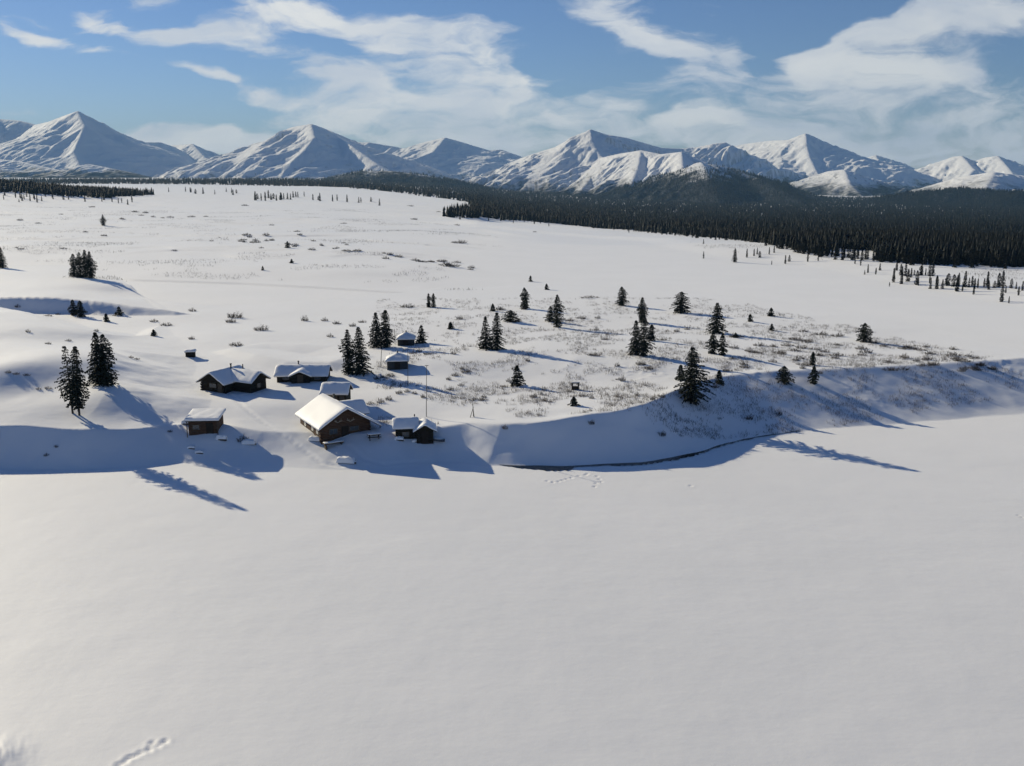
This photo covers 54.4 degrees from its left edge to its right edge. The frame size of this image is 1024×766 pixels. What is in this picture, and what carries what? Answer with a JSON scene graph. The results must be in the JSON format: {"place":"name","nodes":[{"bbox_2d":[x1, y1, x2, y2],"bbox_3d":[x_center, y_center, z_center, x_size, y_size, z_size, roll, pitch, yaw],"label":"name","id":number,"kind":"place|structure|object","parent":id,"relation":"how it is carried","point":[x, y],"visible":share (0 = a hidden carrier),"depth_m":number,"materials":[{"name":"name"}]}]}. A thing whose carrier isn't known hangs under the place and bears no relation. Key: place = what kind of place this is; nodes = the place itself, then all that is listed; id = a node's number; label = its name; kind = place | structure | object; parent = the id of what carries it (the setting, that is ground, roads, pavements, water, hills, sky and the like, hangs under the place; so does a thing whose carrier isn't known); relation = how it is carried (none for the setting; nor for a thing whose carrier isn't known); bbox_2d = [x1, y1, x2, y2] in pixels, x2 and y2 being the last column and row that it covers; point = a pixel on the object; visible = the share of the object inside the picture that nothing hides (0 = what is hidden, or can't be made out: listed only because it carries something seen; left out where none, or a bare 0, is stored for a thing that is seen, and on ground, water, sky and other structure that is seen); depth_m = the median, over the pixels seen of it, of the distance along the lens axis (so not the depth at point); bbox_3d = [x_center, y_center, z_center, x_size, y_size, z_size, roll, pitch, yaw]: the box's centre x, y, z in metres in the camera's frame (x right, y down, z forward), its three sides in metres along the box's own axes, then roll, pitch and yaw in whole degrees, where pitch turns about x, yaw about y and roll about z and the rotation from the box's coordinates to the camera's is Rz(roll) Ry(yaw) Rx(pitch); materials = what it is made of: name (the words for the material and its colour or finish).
{"place":"outdoors","nodes":[
{"label":"outdoors","id":0,"kind":"place"},
{"bbox_2d":[0,159,152,177],"bbox_3d":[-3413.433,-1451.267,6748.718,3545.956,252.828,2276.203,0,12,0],"label":"mountain","id":1,"kind":"structure","parent":0,"point":[12,169],"depth_m":6463.70,"materials":[{"name":"snow"}]},
{"bbox_2d":[0,111,195,176],"bbox_3d":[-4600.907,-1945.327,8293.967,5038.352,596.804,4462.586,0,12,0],"label":"mountain","id":2,"kind":"structure","parent":0,"point":[74,139],"depth_m":7615.51,"materials":[{"name":"snow"}]},
{"bbox_2d":[172,144,218,161],"bbox_3d":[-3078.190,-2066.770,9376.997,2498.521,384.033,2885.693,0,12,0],"label":"mountain","id":3,"kind":"structure","parent":0,"point":[195,153],"depth_m":9567.01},
{"bbox_2d":[153,124,460,180],"bbox_3d":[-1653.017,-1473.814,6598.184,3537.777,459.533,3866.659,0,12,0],"label":"mountain","id":4,"kind":"structure","parent":0,"point":[310,151],"depth_m":5960.97,"materials":[{"name":"snow"}]},
{"bbox_2d":[331,171,493,189],"bbox_3d":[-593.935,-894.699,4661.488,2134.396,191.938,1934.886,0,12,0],"label":"hill","id":5,"kind":"structure","parent":0,"point":[385,173],"depth_m":4702.31,"materials":[{"name":"snow"}]},
{"bbox_2d":[322,169,500,189],"bbox_3d":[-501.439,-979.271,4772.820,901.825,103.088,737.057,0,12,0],"label":"forest","id":6,"kind":"object","parent":5,"relation":"on","point":[456,180],"visible":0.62,"depth_m":4636.56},
{"bbox_2d":[358,137,522,179],"bbox_3d":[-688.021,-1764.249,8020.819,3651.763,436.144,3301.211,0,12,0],"label":"mountain","id":7,"kind":"structure","parent":0,"point":[457,159],"depth_m":7915.88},
{"bbox_2d":[0,178,1023,765],"bbox_3d":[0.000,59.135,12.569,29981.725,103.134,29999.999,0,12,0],"label":"snowy ground","id":8,"kind":"structure","parent":0,"point":[818,590],"depth_m":120.79,"materials":[{"name":"snow"}]},
{"bbox_2d":[0,247,7,267],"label":"spruce tree","id":9,"kind":"object","parent":8,"relation":"on","point":[2,262],"visible":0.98,"depth_m":337.14,"materials":[{"name":"green plant"}]},
{"bbox_2d":[54,346,80,413],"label":"spruce tree","id":10,"kind":"object","parent":8,"relation":"on","point":[67,371],"visible":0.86,"depth_m":145.92,"materials":[{"name":"green plant"}]},
{"bbox_2d":[67,300,76,315],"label":"spruce tree","id":11,"kind":"object","parent":8,"relation":"on","point":[72,305],"visible":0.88,"depth_m":248.96,"materials":[{"name":"green plant"}]},
{"bbox_2d":[68,254,77,276],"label":"spruce tree","id":12,"kind":"object","parent":8,"relation":"on","point":[72,266],"visible":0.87,"depth_m":302.61,"materials":[{"name":"green plant"}]},
{"bbox_2d":[61,346,89,415],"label":"spruce tree","id":13,"kind":"object","parent":8,"relation":"on","point":[77,391],"visible":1,"depth_m":145.53,"materials":[{"name":"green plant"}]},
{"bbox_2d":[0,177,153,197],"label":"forest","id":14,"kind":"object","parent":8,"relation":"on","point":[29,187],"visible":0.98,"depth_m":1192.24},
{"bbox_2d":[73,252,85,277],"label":"spruce tree","id":15,"kind":"object","parent":8,"relation":"on","point":[79,263],"visible":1,"depth_m":299.92,"materials":[{"name":"green plant"}]},
{"bbox_2d":[73,300,87,316],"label":"spruce tree","id":16,"kind":"object","parent":8,"relation":"on","point":[80,311],"visible":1,"depth_m":246.47,"materials":[{"name":"green plant"}]},
{"bbox_2d":[80,250,90,277],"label":"spruce tree","id":17,"kind":"object","parent":8,"relation":"on","point":[84,258],"visible":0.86,"depth_m":300.68,"materials":[{"name":"green plant"}]},
{"bbox_2d":[84,251,97,278],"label":"spruce tree","id":18,"kind":"object","parent":8,"relation":"on","point":[90,265],"visible":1,"depth_m":299.27,"materials":[{"name":"green plant"}]},
{"bbox_2d":[84,332,117,386],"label":"spruce tree","id":19,"kind":"object","parent":8,"relation":"on","point":[95,336],"visible":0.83,"depth_m":157.07,"materials":[{"name":"green plant"}]},
{"bbox_2d":[100,214,106,225],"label":"spruce tree","id":20,"kind":"object","parent":8,"relation":"on","point":[102,219],"visible":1,"depth_m":649.75,"materials":[{"name":"green plant"}]},
{"bbox_2d":[91,334,118,386],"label":"spruce tree","id":21,"kind":"object","parent":8,"relation":"on","point":[105,351],"visible":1,"depth_m":157.04,"materials":[{"name":"green plant"}]},
{"bbox_2d":[112,306,123,315],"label":"spruce tree","id":22,"kind":"object","parent":8,"relation":"on","point":[119,312],"visible":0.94,"depth_m":248.63,"materials":[{"name":"green plant"}]},
{"bbox_2d":[184,349,196,357],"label":"storage box","id":23,"kind":"object","parent":8,"relation":"on","point":[189,352],"visible":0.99,"depth_m":191.19,"materials":[{"name":"brown wood"}]},
{"bbox_2d":[184,408,225,437],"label":"shed","id":24,"kind":"structure","parent":8,"relation":"on","point":[204,420],"depth_m":144.52,"materials":[{"name":"brown wood"}]},
{"bbox_2d":[206,423,213,433],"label":"door","id":25,"kind":"structure","parent":24,"relation":"in","point":[209,426],"depth_m":144.51,"materials":[{"name":"brown wood"}]},
{"bbox_2d":[216,434,227,440],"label":"snow covered log","id":26,"kind":"object","parent":8,"relation":"on","point":[220,437],"visible":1,"depth_m":143.53,"materials":[{"name":"snow"}]},
{"bbox_2d":[195,363,270,393],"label":"log cabin","id":27,"kind":"object","parent":8,"relation":"on","point":[231,378],"visible":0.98,"depth_m":166.88,"materials":[{"name":"brown wood"}]},
{"bbox_2d":[227,310,242,317],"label":"willow shrub","id":28,"kind":"object","parent":8,"relation":"on","point":[237,316],"visible":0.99,"depth_m":246.13,"materials":[{"name":"brown plant"}]},
{"bbox_2d":[1,177,488,201],"bbox_3d":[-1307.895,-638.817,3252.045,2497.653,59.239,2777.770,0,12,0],"label":"forest","id":29,"kind":"object","parent":8,"relation":"on","point":[442,191],"visible":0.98,"depth_m":3273.08,"materials":[{"name":"plant"}]},
{"bbox_2d":[241,439,256,444],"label":"snow covered log","id":30,"kind":"object","parent":8,"relation":"on","point":[249,441],"visible":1,"depth_m":143.34,"materials":[{"name":"snow"}]},
{"bbox_2d":[273,361,332,383],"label":"log cabin","id":31,"kind":"object","parent":8,"relation":"on","point":[299,373],"visible":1,"depth_m":172.52,"materials":[{"name":"brown wood"}]},
{"bbox_2d":[297,375,302,382],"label":"door","id":32,"kind":"structure","parent":31,"relation":"in","point":[299,377],"depth_m":171.32,"materials":[{"name":"brown wood"}]},
{"bbox_2d":[308,436,318,440],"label":"snow covered log","id":33,"kind":"object","parent":8,"relation":"on","point":[313,438],"visible":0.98,"depth_m":144.06,"materials":[{"name":"snow"}]},
{"bbox_2d":[319,382,352,400],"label":"shed","id":34,"kind":"structure","parent":8,"relation":"on","point":[341,391],"depth_m":157.22,"materials":[{"name":"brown wood"}]},
{"bbox_2d":[295,393,381,449],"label":"log cabin","id":35,"kind":"object","parent":8,"relation":"on","point":[325,419],"visible":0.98,"depth_m":145.15,"materials":[{"name":"brown wood"}]},
{"bbox_2d":[329,428,337,434],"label":"window","id":36,"kind":"structure","parent":35,"relation":"in","point":[331,431],"depth_m":143.74,"materials":[{"name":"brown"}]},
{"bbox_2d":[341,426,348,436],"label":"door","id":37,"kind":"structure","parent":35,"relation":"in","point":[344,429],"depth_m":144.58,"materials":[{"name":"brown wood"}]},
{"bbox_2d":[336,456,356,463],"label":"snow covered log","id":38,"kind":"object","parent":8,"relation":"on","point":[347,459],"visible":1,"depth_m":138.12,"materials":[{"name":"snow"}]},
{"bbox_2d":[338,330,355,374],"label":"spruce tree","id":39,"kind":"object","parent":8,"relation":"on","point":[346,349],"visible":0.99,"depth_m":177.16,"materials":[{"name":"green plant"}]},
{"bbox_2d":[348,327,374,375],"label":"spruce tree","id":40,"kind":"object","parent":8,"relation":"on","point":[359,369],"visible":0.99,"depth_m":177.08,"materials":[{"name":"green plant"}]},
{"bbox_2d":[367,432,380,440],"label":"picnic table","id":41,"kind":"object","parent":8,"relation":"on","point":[376,433],"visible":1,"depth_m":143.10,"materials":[{"name":"brown wood"}]},
{"bbox_2d":[366,312,383,347],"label":"spruce tree","id":42,"kind":"object","parent":8,"relation":"on","point":[374,344],"visible":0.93,"depth_m":202.09,"materials":[{"name":"green plant"}]},
{"bbox_2d":[376,310,395,348],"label":"spruce tree","id":43,"kind":"object","parent":8,"relation":"on","point":[385,333],"visible":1,"depth_m":201.93,"materials":[{"name":"green plant"}]},
{"bbox_2d":[385,351,409,369],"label":"hut","id":44,"kind":"object","parent":8,"relation":"on","point":[397,361],"visible":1,"depth_m":180.29,"materials":[{"name":"brown wood"}]},
{"bbox_2d":[396,330,415,345],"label":"hut","id":45,"kind":"object","parent":8,"relation":"on","point":[405,338],"visible":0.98,"depth_m":204.48,"materials":[{"name":"brown wood"}]},
{"bbox_2d":[392,414,436,443],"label":"log cabin","id":46,"kind":"object","parent":8,"relation":"on","point":[420,430],"visible":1,"depth_m":143.12,"materials":[{"name":"brown wood"}]},
{"bbox_2d":[422,431,428,443],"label":"door","id":47,"kind":"structure","parent":46,"relation":"in","point":[425,440],"depth_m":142.91,"materials":[{"name":"brown wood"}]},
{"bbox_2d":[415,325,427,343],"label":"spruce tree","id":48,"kind":"object","parent":8,"relation":"on","point":[420,339],"visible":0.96,"depth_m":206.42,"materials":[{"name":"green plant"}]},
{"bbox_2d":[425,365,428,416],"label":"pole","id":49,"kind":"object","parent":8,"relation":"on","point":[426,389],"visible":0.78,"depth_m":150.70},
{"bbox_2d":[433,437,444,441],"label":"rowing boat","id":50,"kind":"object","parent":8,"relation":"on","point":[438,439],"visible":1,"depth_m":143.11,"materials":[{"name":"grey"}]},
{"bbox_2d":[438,261,460,266],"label":"willow shrub","id":51,"kind":"object","parent":8,"relation":"on","point":[449,264],"visible":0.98,"depth_m":407.68,"materials":[{"name":"brown plant"}]},
{"bbox_2d":[478,316,492,350],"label":"spruce tree","id":52,"kind":"object","parent":8,"relation":"on","point":[485,344],"visible":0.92,"depth_m":195.20,"materials":[{"name":"green plant"}]},
{"bbox_2d":[488,312,505,350],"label":"spruce tree","id":53,"kind":"object","parent":8,"relation":"on","point":[496,335],"visible":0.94,"depth_m":194.22,"materials":[{"name":"green plant"}]},
{"bbox_2d":[501,310,519,322],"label":"spruce tree","id":54,"kind":"object","parent":8,"relation":"on","point":[510,315],"visible":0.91,"depth_m":231.21,"materials":[{"name":"green plant"}]},
{"bbox_2d":[0,207,1022,289],"bbox_3d":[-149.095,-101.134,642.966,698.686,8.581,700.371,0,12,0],"label":"scrub","id":55,"kind":"object","parent":8,"relation":"on","point":[293,254],"visible":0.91,"depth_m":502.96,"materials":[{"name":"brown"}]},
{"bbox_2d":[510,365,525,386],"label":"spruce tree","id":56,"kind":"object","parent":8,"relation":"on","point":[515,380],"visible":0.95,"depth_m":169.02,"materials":[{"name":"green plant"}]},
{"bbox_2d":[520,288,529,309],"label":"spruce tree","id":57,"kind":"object","parent":8,"relation":"on","point":[524,302],"visible":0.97,"depth_m":256.24,"materials":[{"name":"green plant"}]},
{"bbox_2d":[543,306,554,321],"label":"spruce tree","id":58,"kind":"object","parent":8,"relation":"on","point":[549,317],"visible":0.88,"depth_m":233.28,"materials":[{"name":"green plant"}]},
{"bbox_2d":[551,295,565,327],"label":"spruce tree","id":59,"kind":"object","parent":8,"relation":"on","point":[556,313],"visible":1,"depth_m":224.66,"materials":[{"name":"green plant"}]},
{"bbox_2d":[567,397,580,406],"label":"spruce tree","id":60,"kind":"object","parent":8,"relation":"on","point":[574,402],"visible":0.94,"depth_m":151.98,"materials":[{"name":"green plant"}]},
{"bbox_2d":[615,287,628,305],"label":"spruce tree","id":61,"kind":"object","parent":8,"relation":"on","point":[622,298],"visible":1,"depth_m":263.71,"materials":[{"name":"green plant"}]},
{"bbox_2d":[625,320,641,355],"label":"spruce tree","id":62,"kind":"object","parent":8,"relation":"on","point":[633,348],"visible":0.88,"depth_m":186.81,"materials":[{"name":"green plant"}]},
{"bbox_2d":[635,297,648,322],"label":"spruce tree","id":63,"kind":"object","parent":8,"relation":"on","point":[641,309],"visible":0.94,"depth_m":233.19,"materials":[{"name":"green plant"}]},
{"bbox_2d":[632,316,655,356],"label":"spruce tree","id":64,"kind":"object","parent":8,"relation":"on","point":[643,345],"visible":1,"depth_m":185.36,"materials":[{"name":"green plant"}]},
{"bbox_2d":[648,325,656,340],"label":"spruce tree","id":65,"kind":"object","parent":8,"relation":"on","point":[652,332],"visible":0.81,"depth_m":203.26,"materials":[{"name":"green plant"}]},
{"bbox_2d":[669,292,690,313],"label":"spruce tree","id":66,"kind":"object","parent":8,"relation":"on","point":[680,308],"visible":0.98,"depth_m":249.96,"materials":[{"name":"green plant"}]},
{"bbox_2d":[675,365,685,380],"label":"spruce tree","id":67,"kind":"object","parent":8,"relation":"on","point":[679,370],"visible":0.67,"depth_m":168.34,"materials":[{"name":"green plant"}]},
{"bbox_2d":[673,347,715,405],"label":"spruce tree","id":68,"kind":"object","parent":8,"relation":"on","point":[690,389],"visible":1,"depth_m":157.25,"materials":[{"name":"green plant"}]},
{"bbox_2d":[374,296,1020,439],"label":"twigs","id":69,"kind":"object","parent":8,"relation":"on","point":[647,386],"visible":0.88,"depth_m":178.77,"materials":[{"name":"brown"}]},
{"bbox_2d":[705,331,720,353],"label":"spruce tree","id":70,"kind":"object","parent":8,"relation":"on","point":[713,343],"visible":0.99,"depth_m":188.82,"materials":[{"name":"green plant"}]},
{"bbox_2d":[704,303,727,333],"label":"spruce tree","id":71,"kind":"object","parent":8,"relation":"on","point":[716,324],"visible":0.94,"depth_m":216.96,"materials":[{"name":"green plant"}]},
{"bbox_2d":[715,370,724,385],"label":"spruce tree","id":72,"kind":"object","parent":8,"relation":"on","point":[719,377],"visible":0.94,"depth_m":167.01,"materials":[{"name":"green plant"}]},
{"bbox_2d":[716,333,729,355],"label":"spruce tree","id":73,"kind":"object","parent":8,"relation":"on","point":[722,346],"visible":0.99,"depth_m":187.14,"materials":[{"name":"green plant"}]},
{"bbox_2d":[442,186,1023,233],"bbox_3d":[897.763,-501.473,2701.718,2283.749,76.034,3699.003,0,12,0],"label":"forest","id":74,"kind":"object","parent":8,"relation":"on","point":[913,214],"visible":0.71,"depth_m":1797.91,"materials":[{"name":"plant"}]},
{"bbox_2d":[446,204,1023,266],"bbox_3d":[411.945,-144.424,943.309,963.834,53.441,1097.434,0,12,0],"label":"forest","id":75,"kind":"object","parent":8,"relation":"on","point":[988,242],"visible":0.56,"depth_m":501.42,"materials":[{"name":"plant"}]},
{"bbox_2d":[778,237,784,248],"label":"spruce tree","id":76,"kind":"object","parent":8,"relation":"on","point":[781,243],"visible":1,"depth_m":496.39,"materials":[{"name":"green plant"}]},
{"bbox_2d":[775,366,794,384],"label":"spruce tree","id":77,"kind":"object","parent":8,"relation":"on","point":[784,375],"visible":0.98,"depth_m":170.40,"materials":[{"name":"green plant"}]},
{"bbox_2d":[802,238,806,253],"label":"spruce tree","id":78,"kind":"object","parent":8,"relation":"on","point":[803,247],"visible":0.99,"depth_m":468.68,"materials":[{"name":"green plant"}]},
{"bbox_2d":[809,352,816,365],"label":"spruce tree","id":79,"kind":"object","parent":8,"relation":"on","point":[812,361],"visible":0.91,"depth_m":181.13,"materials":[{"name":"green plant"}]},
{"bbox_2d":[807,366,819,384],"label":"spruce tree","id":80,"kind":"object","parent":8,"relation":"on","point":[813,377],"visible":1,"depth_m":171.04,"materials":[{"name":"green plant"}]},
{"bbox_2d":[850,244,854,259],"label":"spruce tree","id":81,"kind":"object","parent":8,"relation":"on","point":[852,255],"visible":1,"depth_m":435.07,"materials":[{"name":"green plant"}]},
{"bbox_2d":[855,323,873,342],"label":"spruce tree","id":82,"kind":"object","parent":8,"relation":"on","point":[865,335],"visible":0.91,"depth_m":209.22,"materials":[{"name":"green plant"}]},
{"bbox_2d":[878,246,883,261],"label":"spruce tree","id":83,"kind":"object","parent":8,"relation":"on","point":[881,256],"visible":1,"depth_m":425.54,"materials":[{"name":"green plant"}]},
{"bbox_2d":[909,247,914,264],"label":"spruce tree","id":84,"kind":"object","parent":8,"relation":"on","point":[911,262],"visible":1,"depth_m":412.29,"materials":[{"name":"green plant"}]},
{"bbox_2d":[935,247,941,264],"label":"spruce tree","id":85,"kind":"object","parent":8,"relation":"on","point":[938,260],"visible":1,"depth_m":413.53,"materials":[{"name":"green plant"}]},
{"bbox_2d":[952,250,957,267],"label":"spruce tree","id":86,"kind":"object","parent":8,"relation":"on","point":[954,260],"visible":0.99,"depth_m":404.52,"materials":[{"name":"green plant"}]},
{"bbox_2d":[955,275,959,290],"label":"spruce tree","id":87,"kind":"object","parent":8,"relation":"on","point":[957,284],"visible":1,"depth_m":336.11,"materials":[{"name":"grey plant"}]},
{"bbox_2d":[969,250,975,267],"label":"spruce tree","id":88,"kind":"object","parent":8,"relation":"on","point":[972,258],"visible":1,"depth_m":403.72,"materials":[{"name":"green plant"}]},
{"bbox_2d":[999,286,1004,301],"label":"spruce tree","id":89,"kind":"object","parent":8,"relation":"on","point":[1002,294],"visible":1,"depth_m":310.45,"materials":[{"name":"green plant"}]},
{"bbox_2d":[1000,249,1004,267],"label":"spruce tree","id":90,"kind":"object","parent":8,"relation":"on","point":[1003,257],"visible":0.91,"depth_m":404.35,"materials":[{"name":"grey plant"}]},
{"bbox_2d":[1000,270,1005,286],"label":"spruce tree","id":91,"kind":"object","parent":8,"relation":"on","point":[1003,279],"visible":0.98,"depth_m":336.30,"materials":[{"name":"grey plant"}]},
{"bbox_2d":[0,0,1023,168],"label":"sky","id":92,"kind":"structure","parent":0,"point":[917,84],"materials":[{"name":"blue"}]},
{"bbox_2d":[551,150,713,194],"bbox_3d":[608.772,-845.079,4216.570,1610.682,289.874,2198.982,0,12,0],"label":"mountain","id":93,"kind":"structure","parent":0,"point":[605,174],"depth_m":4336.24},
{"bbox_2d":[461,129,807,192],"bbox_3d":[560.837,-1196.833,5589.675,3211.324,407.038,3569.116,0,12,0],"label":"mountain","id":94,"kind":"structure","parent":0,"point":[549,170],"depth_m":5030.19,"materials":[{"name":"snow"}]},
{"bbox_2d":[506,430,798,470],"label":"open water","id":95,"kind":"structure","parent":0,"point":[553,468],"depth_m":138.53,"materials":[{"name":"black liquid"}]},
{"bbox_2d":[570,162,829,203],"bbox_3d":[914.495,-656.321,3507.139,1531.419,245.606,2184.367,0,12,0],"label":"mountain","id":96,"kind":"structure","parent":0,"point":[642,191],"depth_m":3666.37,"materials":[{"name":"green"}]},
{"bbox_2d":[575,162,841,203],"bbox_3d":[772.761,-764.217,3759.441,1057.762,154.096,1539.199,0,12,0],"label":"forest","id":97,"kind":"object","parent":96,"relation":"on","point":[777,185],"visible":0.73,"depth_m":3629.47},
{"bbox_2d":[735,133,940,189],"bbox_3d":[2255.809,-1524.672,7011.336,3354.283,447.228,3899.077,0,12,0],"label":"mountain","id":98,"kind":"structure","parent":0,"point":[808,155],"depth_m":6478.54,"materials":[{"name":"snow"}]},
{"bbox_2d":[790,170,909,195],"bbox_3d":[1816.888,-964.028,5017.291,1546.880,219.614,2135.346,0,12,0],"label":"mountain","id":99,"kind":"structure","parent":0,"point":[841,183],"depth_m":4831.74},
{"bbox_2d":[868,155,914,169],"bbox_3d":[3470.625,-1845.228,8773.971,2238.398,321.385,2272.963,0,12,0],"label":"mountain","id":100,"kind":"structure","parent":0,"point":[876,157],"depth_m":8695.50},
{"bbox_2d":[859,189,1023,204],"bbox_3d":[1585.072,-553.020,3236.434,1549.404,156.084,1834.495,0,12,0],"label":"mountain","id":101,"kind":"structure","parent":0,"point":[958,190],"depth_m":3222.28,"materials":[{"name":"snow"}]},
{"bbox_2d":[854,186,1023,206],"bbox_3d":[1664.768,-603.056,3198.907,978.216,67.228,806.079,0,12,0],"label":"forest","id":102,"kind":"object","parent":101,"relation":"on","point":[997,196],"visible":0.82,"depth_m":3203.43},
{"bbox_2d":[885,172,1023,195],"bbox_3d":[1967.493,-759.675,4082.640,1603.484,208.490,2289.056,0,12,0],"label":"mountain","id":103,"kind":"structure","parent":0,"point":[996,181],"depth_m":3761.18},
{"bbox_2d":[915,156,1023,181],"bbox_3d":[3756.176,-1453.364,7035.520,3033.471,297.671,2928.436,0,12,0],"label":"mountain","id":104,"kind":"structure","parent":0,"point":[950,168],"depth_m":6770.61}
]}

